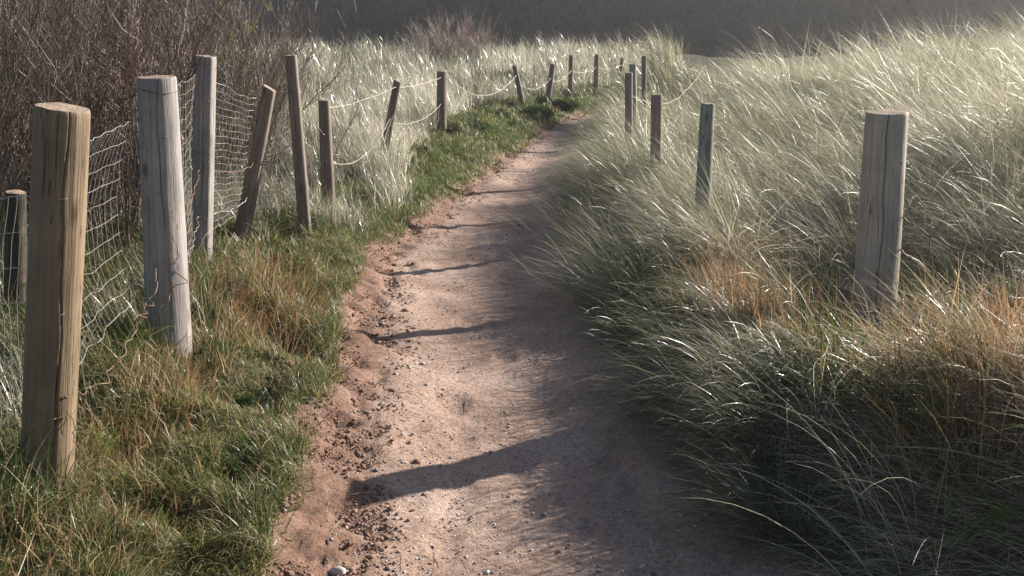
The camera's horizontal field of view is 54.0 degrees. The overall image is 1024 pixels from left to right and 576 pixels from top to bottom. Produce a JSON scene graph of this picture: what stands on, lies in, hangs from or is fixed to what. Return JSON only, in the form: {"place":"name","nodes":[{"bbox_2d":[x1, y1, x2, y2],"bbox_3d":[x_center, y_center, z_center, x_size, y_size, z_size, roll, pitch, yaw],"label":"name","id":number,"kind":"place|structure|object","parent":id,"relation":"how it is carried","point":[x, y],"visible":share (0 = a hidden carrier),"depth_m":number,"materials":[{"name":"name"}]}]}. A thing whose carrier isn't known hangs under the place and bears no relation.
{"place":"outdoors","nodes":[
{"label":"outdoors","id":0,"kind":"place"},
{"bbox_2d":[0,53,1023,575],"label":"ground","id":1,"kind":"structure","parent":0,"point":[312,535],"depth_m":3.39,"materials":[{"name":"soil"}]},
{"bbox_2d":[4,190,27,313],"bbox_3d":[-2.241,-0.001,4.538,0.097,0.891,0.098,7,16,-2],"label":"fence post","id":2,"kind":"object","parent":1,"relation":"on","point":[14,255],"visible":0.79,"depth_m":4.45,"materials":[{"name":"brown wood"}]},
{"bbox_2d":[0,0,108,180],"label":"bare shrub","id":3,"kind":"object","parent":1,"relation":"on","point":[33,41],"visible":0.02,"depth_m":7.12,"materials":[{"name":"brown plant"}]},
{"bbox_2d":[19,102,90,500],"bbox_3d":[-1.278,0.234,2.789,0.145,1.483,0.145,9,16,-3],"label":"fence post","id":4,"kind":"object","parent":1,"relation":"on","point":[58,201],"visible":0.91,"depth_m":2.67,"materials":[{"name":"beige wood"}]},
{"bbox_2d":[0,195,29,443],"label":"wire netting","id":5,"kind":"object","parent":4,"relation":"attached to","point":[8,304],"visible":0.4,"depth_m":2.89,"materials":[{"name":"grey metal"}]},
{"bbox_2d":[67,409,84,490],"bbox_3d":[-1.216,0.465,2.800,0.038,0.262,0.038,7,17,22],"label":"loose wire","id":6,"kind":"object","parent":4,"relation":"hanging from","point":[77,444],"visible":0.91,"depth_m":2.80,"materials":[{"name":"grey metal"}]},
{"bbox_2d":[0,0,139,254],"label":"bare shrub","id":7,"kind":"object","parent":1,"relation":"on","point":[18,88],"visible":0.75,"depth_m":4.81,"materials":[{"name":"brown plant"}]},
{"bbox_2d":[0,0,175,211],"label":"bare shrub","id":8,"kind":"object","parent":1,"relation":"on","point":[87,7],"visible":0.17,"depth_m":6.16,"materials":[{"name":"brown plant"}]},
{"bbox_2d":[77,426,120,455],"bbox_3d":[-1.346,0.500,3.258,0.158,0.087,0.166,0,16,0],"label":"leafy weed","id":9,"kind":"object","parent":1,"relation":"on","point":[107,443],"visible":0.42,"depth_m":3.26,"materials":[{"name":"green plant"}]},
{"bbox_2d":[1,0,237,154],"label":"bare shrub","id":10,"kind":"object","parent":1,"relation":"on","point":[121,38],"visible":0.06,"depth_m":7.89,"materials":[{"name":"brown plant"}]},
{"bbox_2d":[0,0,254,256],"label":"bare shrub","id":11,"kind":"object","parent":1,"relation":"on","point":[123,90],"visible":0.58,"depth_m":5.34,"materials":[{"name":"brown plant"}]},
{"bbox_2d":[134,504,176,535],"bbox_3d":[-0.996,0.655,2.793,0.112,0.074,0.163,-15,22,-41],"label":"leafy weed","id":12,"kind":"object","parent":1,"relation":"on","point":[165,517],"visible":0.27,"depth_m":2.81,"materials":[{"name":"green plant"}]},
{"bbox_2d":[0,0,316,200],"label":"bare shrub","id":13,"kind":"object","parent":1,"relation":"on","point":[238,67],"visible":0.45,"depth_m":6.89,"materials":[{"name":"brown plant"}]},
{"bbox_2d":[136,75,192,361],"bbox_3d":[-1.393,-0.113,4.043,0.183,1.456,0.184,3,16,-1],"label":"fence post","id":14,"kind":"object","parent":1,"relation":"on","point":[162,198],"visible":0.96,"depth_m":3.92,"materials":[{"name":"grey wood"}]},
{"bbox_2d":[64,265,157,397],"bbox_3d":[-1.283,0.136,3.374,0.074,0.116,1.289,-2,16,-8],"label":"loose wire","id":15,"kind":"object","parent":14,"relation":"attached to","point":[146,305],"visible":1,"depth_m":3.31,"materials":[{"name":"grey metal"}]},
{"bbox_2d":[79,119,143,364],"bbox_3d":[-1.397,-0.161,3.381,0.230,0.759,1.348,-4,16,-12],"label":"wire netting","id":16,"kind":"object","parent":14,"relation":"attached to","point":[112,227],"visible":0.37,"depth_m":3.69,"materials":[{"name":"grey metal"}]},
{"bbox_2d":[145,235,186,322],"bbox_3d":[-1.367,-0.037,3.951,0.174,0.339,0.046,-13,21,-38],"label":"loose wire","id":17,"kind":"object","parent":14,"relation":"hanging from","point":[175,285],"visible":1,"depth_m":3.97,"materials":[{"name":"grey metal"}]},
{"bbox_2d":[169,136,296,232],"bbox_3d":[-1.453,-0.532,4.964,0.351,0.163,2.160,0,16,0],"label":"fence wire","id":18,"kind":"object","parent":14,"relation":"attached to","point":[229,172],"visible":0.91,"depth_m":5.51,"materials":[{"name":"grey metal"}]},
{"bbox_2d":[187,177,300,261],"bbox_3d":[-1.463,-0.309,5.024,0.385,0.128,2.161,0,16,0],"label":"fence wire","id":19,"kind":"object","parent":14,"relation":"attached to","point":[230,211],"visible":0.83,"depth_m":5.65,"materials":[{"name":"grey metal"}]},
{"bbox_2d":[191,55,216,262],"bbox_3d":[-1.643,-0.484,5.335,0.105,1.472,0.112,6,16,-2],"label":"fence post","id":20,"kind":"object","parent":1,"relation":"on","point":[203,157],"visible":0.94,"depth_m":5.23,"materials":[{"name":"grey wood"}]},
{"bbox_2d":[177,74,196,260],"bbox_3d":[-1.518,-0.532,4.674,0.107,0.928,1.388,-4,16,-12],"label":"wire netting","id":21,"kind":"object","parent":20,"relation":"attached to","point":[191,192],"visible":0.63,"depth_m":4.81,"materials":[{"name":"grey metal"}]},
{"bbox_2d":[214,83,296,228],"bbox_3d":[-1.541,-0.803,5.739,0.246,0.850,0.863,7,17,22],"label":"wire netting","id":22,"kind":"object","parent":20,"relation":"attached to","point":[250,128],"visible":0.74,"depth_m":5.79,"materials":[{"name":"grey metal"}]},
{"bbox_2d":[195,340,232,363],"bbox_3d":[-1.229,0.262,4.174,0.181,0.113,0.177,9,19,30],"label":"moss lump","id":23,"kind":"object","parent":1,"relation":"on","point":[215,343],"visible":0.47,"depth_m":4.15,"materials":[{"name":"green plant"}]},
{"bbox_2d":[85,0,360,164],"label":"bare shrub","id":24,"kind":"object","parent":1,"relation":"on","point":[284,86],"visible":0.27,"depth_m":8.37,"materials":[{"name":"brown plant"}]},
{"bbox_2d":[220,458,252,486],"bbox_3d":[-0.889,0.591,3.211,0.129,0.098,0.121,0,16,0],"label":"moss lump","id":25,"kind":"object","parent":1,"relation":"on","point":[240,471],"visible":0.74,"depth_m":3.20,"materials":[{"name":"green plant"}]},
{"bbox_2d":[229,433,257,459],"bbox_3d":[-0.904,0.532,3.358,0.128,0.116,0.123,0,16,0],"label":"moss lump","id":26,"kind":"object","parent":1,"relation":"on","point":[245,440],"visible":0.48,"depth_m":3.34,"materials":[{"name":"green plant"}]},
{"bbox_2d":[230,392,262,412],"bbox_3d":[-1.017,0.442,3.836,0.149,0.109,0.146,0,16,0],"label":"moss lump","id":27,"kind":"object","parent":1,"relation":"on","point":[249,397],"visible":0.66,"depth_m":3.82,"materials":[{"name":"green plant"}]},
{"bbox_2d":[236,451,264,480],"bbox_3d":[-0.857,0.585,3.273,0.120,0.112,0.116,6,17,20],"label":"moss lump","id":28,"kind":"object","parent":1,"relation":"on","point":[250,464],"visible":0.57,"depth_m":3.26,"materials":[{"name":"green plant"}]},
{"bbox_2d":[233,85,275,242],"bbox_3d":[-1.552,-0.579,5.958,0.094,1.257,0.095,14,16,-4],"label":"fence post","id":29,"kind":"object","parent":1,"relation":"on","point":[257,153],"visible":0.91,"depth_m":5.88,"materials":[{"name":"brown wood"}]},
{"bbox_2d":[219,64,363,196],"bbox_3d":[-1.566,-1.128,7.176,0.960,1.062,0.992,8,18,25],"label":"bare shrub","id":30,"kind":"object","parent":1,"relation":"on","point":[278,178],"visible":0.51,"depth_m":7.11,"materials":[{"name":"brown plant"}]},
{"bbox_2d":[285,55,310,235],"bbox_3d":[-1.280,-0.683,6.089,0.077,1.426,0.077,-1,16,0],"label":"fence post","id":31,"kind":"object","parent":1,"relation":"on","point":[300,168],"visible":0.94,"depth_m":6.01,"materials":[{"name":"brown wood"}]},
{"bbox_2d":[318,99,335,214],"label":"fence post","id":32,"kind":"object","parent":1,"relation":"on","point":[326,161],"visible":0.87,"depth_m":6.58,"materials":[{"name":"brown wood"}]},
{"bbox_2d":[334,118,390,164],"bbox_3d":[-1.108,-1.077,7.543,0.011,0.172,1.958,1,16,5],"label":"slack cord","id":33,"kind":"object","parent":32,"relation":"attached to","point":[368,151],"visible":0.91,"depth_m":7.60,"materials":[{"name":"beige fabric"}]},
{"bbox_2d":[329,566,345,574],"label":"flint stone","id":34,"kind":"object","parent":1,"relation":"on","point":[338,570],"visible":1,"depth_m":2.81,"materials":[{"name":"white stone"}]},
{"bbox_2d":[0,28,698,575],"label":"dune grass","id":35,"kind":"structure","parent":1,"relation":"on","point":[364,134],"depth_m":11.66,"materials":[{"name":"beige plant"}]},
{"bbox_2d":[382,79,400,160],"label":"fence post","id":36,"kind":"object","parent":1,"relation":"on","point":[394,97],"visible":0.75,"depth_m":8.45,"materials":[{"name":"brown wood"}]},
{"bbox_2d":[330,87,394,107],"bbox_3d":[-1.079,-1.416,7.451,0.015,0.044,1.966,2,16,6],"label":"slack cord","id":37,"kind":"object","parent":36,"relation":"attached to","point":[361,100],"visible":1,"depth_m":7.32,"materials":[{"name":"beige fabric"}]},
{"bbox_2d":[436,71,446,129],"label":"fence post","id":38,"kind":"object","parent":1,"relation":"on","point":[441,97],"visible":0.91,"depth_m":10.76,"materials":[{"name":"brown wood"}]},
{"bbox_2d":[447,76,515,95],"bbox_3d":[-0.328,-2.453,11.942,0.015,0.356,2.608,5,17,17],"label":"slack cord","id":39,"kind":"object","parent":38,"relation":"attached to","point":[475,94],"visible":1,"depth_m":11.79,"materials":[{"name":"beige fabric"}]},
{"bbox_2d":[386,5,511,67],"bbox_3d":[-1.267,-5.176,20.883,2.711,1.474,2.988,0,16,0],"label":"round bush","id":40,"kind":"object","parent":1,"relation":"on","point":[436,43],"visible":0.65,"depth_m":20.62,"materials":[{"name":"brown plant"}]},
{"bbox_2d":[0,80,1023,575],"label":"turf","id":41,"kind":"structure","parent":1,"relation":"on","point":[254,508],"depth_m":3.50,"materials":[{"name":"green plant"}]},
{"bbox_2d":[512,65,524,103],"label":"fence post","id":42,"kind":"object","parent":1,"relation":"on","point":[518,84],"visible":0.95,"depth_m":13.18,"materials":[{"name":"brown wood"}]},
{"bbox_2d":[520,103,554,119],"bbox_3d":[0.306,-2.276,12.963,0.547,0.221,0.549,0,16,0],"label":"grassy mound","id":43,"kind":"object","parent":1,"relation":"on","point":[535,108],"visible":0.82,"depth_m":12.85,"materials":[{"name":"green plant"}]},
{"bbox_2d":[545,64,554,99],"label":"fence post","id":44,"kind":"object","parent":1,"relation":"on","point":[550,81],"visible":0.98,"depth_m":14.05,"materials":[{"name":"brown wood"}]},
{"bbox_2d":[549,97,580,110],"bbox_3d":[0.724,-2.569,13.994,0.501,0.189,0.469,0,16,0],"label":"grassy mound","id":45,"kind":"object","parent":1,"relation":"on","point":[569,104],"visible":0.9,"depth_m":13.87,"materials":[{"name":"green plant"}]},
{"bbox_2d":[568,55,572,93],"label":"fence post","id":46,"kind":"object","parent":1,"relation":"on","point":[570,83],"visible":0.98,"depth_m":14.68,"materials":[{"name":"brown wood"}]},
{"bbox_2d":[553,65,620,81],"bbox_3d":[1.325,-3.395,15.621,0.219,0.138,3.613,6,17,21],"label":"slack cord","id":47,"kind":"object","parent":46,"relation":"attached to","point":[582,72],"visible":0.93,"depth_m":14.88,"materials":[{"name":"beige fabric"}]},
{"bbox_2d":[593,54,598,93],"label":"fence post","id":48,"kind":"object","parent":1,"relation":"on","point":[596,65],"visible":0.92,"depth_m":15.25,"materials":[{"name":"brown wood"}]},
{"bbox_2d":[618,57,623,75],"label":"fence post","id":49,"kind":"object","parent":1,"relation":"on","point":[621,64],"visible":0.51,"depth_m":17.29,"materials":[{"name":"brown wood"}]},
{"bbox_2d":[625,72,632,156],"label":"fence post","id":50,"kind":"object","parent":1,"relation":"on","point":[629,92],"visible":0.56,"depth_m":7.78,"materials":[{"name":"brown wood"}]},
{"bbox_2d":[633,66,704,103],"bbox_3d":[1.342,-1.694,8.455,0.019,0.266,1.628,9,18,29],"label":"slack cord","id":51,"kind":"object","parent":50,"relation":"attached to","point":[679,97],"visible":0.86,"depth_m":8.71,"materials":[{"name":"beige fabric"}]},
{"bbox_2d":[629,64,636,131],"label":"fence post","id":52,"kind":"object","parent":1,"relation":"on","point":[633,68],"visible":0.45,"depth_m":9.03,"materials":[{"name":"grey wood"}]},
{"bbox_2d":[641,56,645,112],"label":"fence post","id":53,"kind":"object","parent":1,"relation":"on","point":[643,74],"visible":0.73,"depth_m":11.27,"materials":[{"name":"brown wood"}]},
{"bbox_2d":[650,94,662,187],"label":"fence post","id":54,"kind":"object","parent":1,"relation":"on","point":[656,110],"visible":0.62,"depth_m":6.74,"materials":[{"name":"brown wood"}]},
{"bbox_2d":[694,102,714,220],"bbox_3d":[1.080,-0.477,5.689,0.089,1.128,0.091,0,16,0],"label":"fence post","id":55,"kind":"object","parent":1,"relation":"on","point":[706,131],"visible":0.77,"depth_m":5.58,"materials":[{"name":"grey wood"}]},
{"bbox_2d":[714,130,854,215],"bbox_3d":[1.337,-0.611,5.045,0.015,0.281,1.303,-6,17,-20],"label":"fence wire","id":56,"kind":"object","parent":55,"relation":"attached to","point":[779,186],"visible":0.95,"depth_m":5.04,"materials":[{"name":"grey metal"}]},
{"bbox_2d":[490,0,1023,575],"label":"marram grass","id":57,"kind":"structure","parent":1,"relation":"on","point":[962,104],"depth_m":5.24,"materials":[{"name":"beige plant"}]},
{"bbox_2d":[851,110,908,337],"bbox_3d":[1.635,-0.086,4.500,0.195,1.398,0.198,-2,16,1],"label":"fence post","id":58,"kind":"object","parent":1,"relation":"on","point":[880,210],"visible":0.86,"depth_m":4.36,"materials":[{"name":"grey wood"}]},
{"bbox_2d":[900,249,1018,318],"bbox_3d":[1.730,0.013,3.776,0.039,0.072,1.355,-1,16,-2],"label":"barbed wire","id":59,"kind":"object","parent":58,"relation":"attached to","point":[931,273],"visible":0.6,"depth_m":4.00,"materials":[{"name":"metal"}]},
{"bbox_2d":[902,216,1023,281],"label":"barbed wire","id":60,"kind":"object","parent":58,"relation":"attached to","point":[950,246],"visible":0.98,"depth_m":3.85,"materials":[{"name":"metal"}]},
{"bbox_2d":[925,232,930,284],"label":"tie wire","id":61,"kind":"object","parent":60,"relation":"attached to","point":[929,255],"visible":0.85,"depth_m":4.12,"materials":[{"name":"metal"}]},
{"bbox_2d":[968,253,973,311],"bbox_3d":[1.724,-0.018,3.767,0.023,0.235,0.010,0,16,0],"label":"tie wire","id":62,"kind":"object","parent":60,"relation":"hanging from","point":[972,277],"visible":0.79,"depth_m":3.76,"materials":[{"name":"grey metal"}]},
{"bbox_2d":[912,450,1023,573],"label":"grass tuft","id":63,"kind":"object","parent":1,"relation":"on","point":[1003,510],"visible":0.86,"depth_m":2.50,"materials":[{"name":"green plant"}]},
{"bbox_2d":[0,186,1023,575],"bbox_3d":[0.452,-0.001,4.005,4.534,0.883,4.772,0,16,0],"label":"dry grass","id":64,"kind":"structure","parent":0,"point":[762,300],"depth_m":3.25,"materials":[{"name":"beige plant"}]},
{"bbox_2d":[2,0,1023,59],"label":"hill","id":65,"kind":"structure","parent":0,"point":[884,14],"depth_m":40.54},
{"bbox_2d":[3,0,1023,59],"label":"hill scrub","id":66,"kind":"object","parent":65,"relation":"on","point":[579,32],"visible":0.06,"depth_m":41.15,"materials":[{"name":"brown plant"}]},
{"bbox_2d":[194,155,889,575],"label":"pebbles","id":67,"kind":"object","parent":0,"point":[504,409],"depth_m":3.43,"materials":[{"name":"stone"}]},
{"bbox_2d":[320,110,820,575],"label":"path","id":68,"kind":"structure","parent":0,"point":[559,440],"depth_m":3.79,"materials":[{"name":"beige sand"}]},
{"bbox_2d":[199,140,534,575],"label":"soil crumbs","id":69,"kind":"object","parent":68,"relation":"on","point":[370,556],"visible":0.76,"depth_m":3.65,"materials":[{"name":"brown soil"}]}
]}

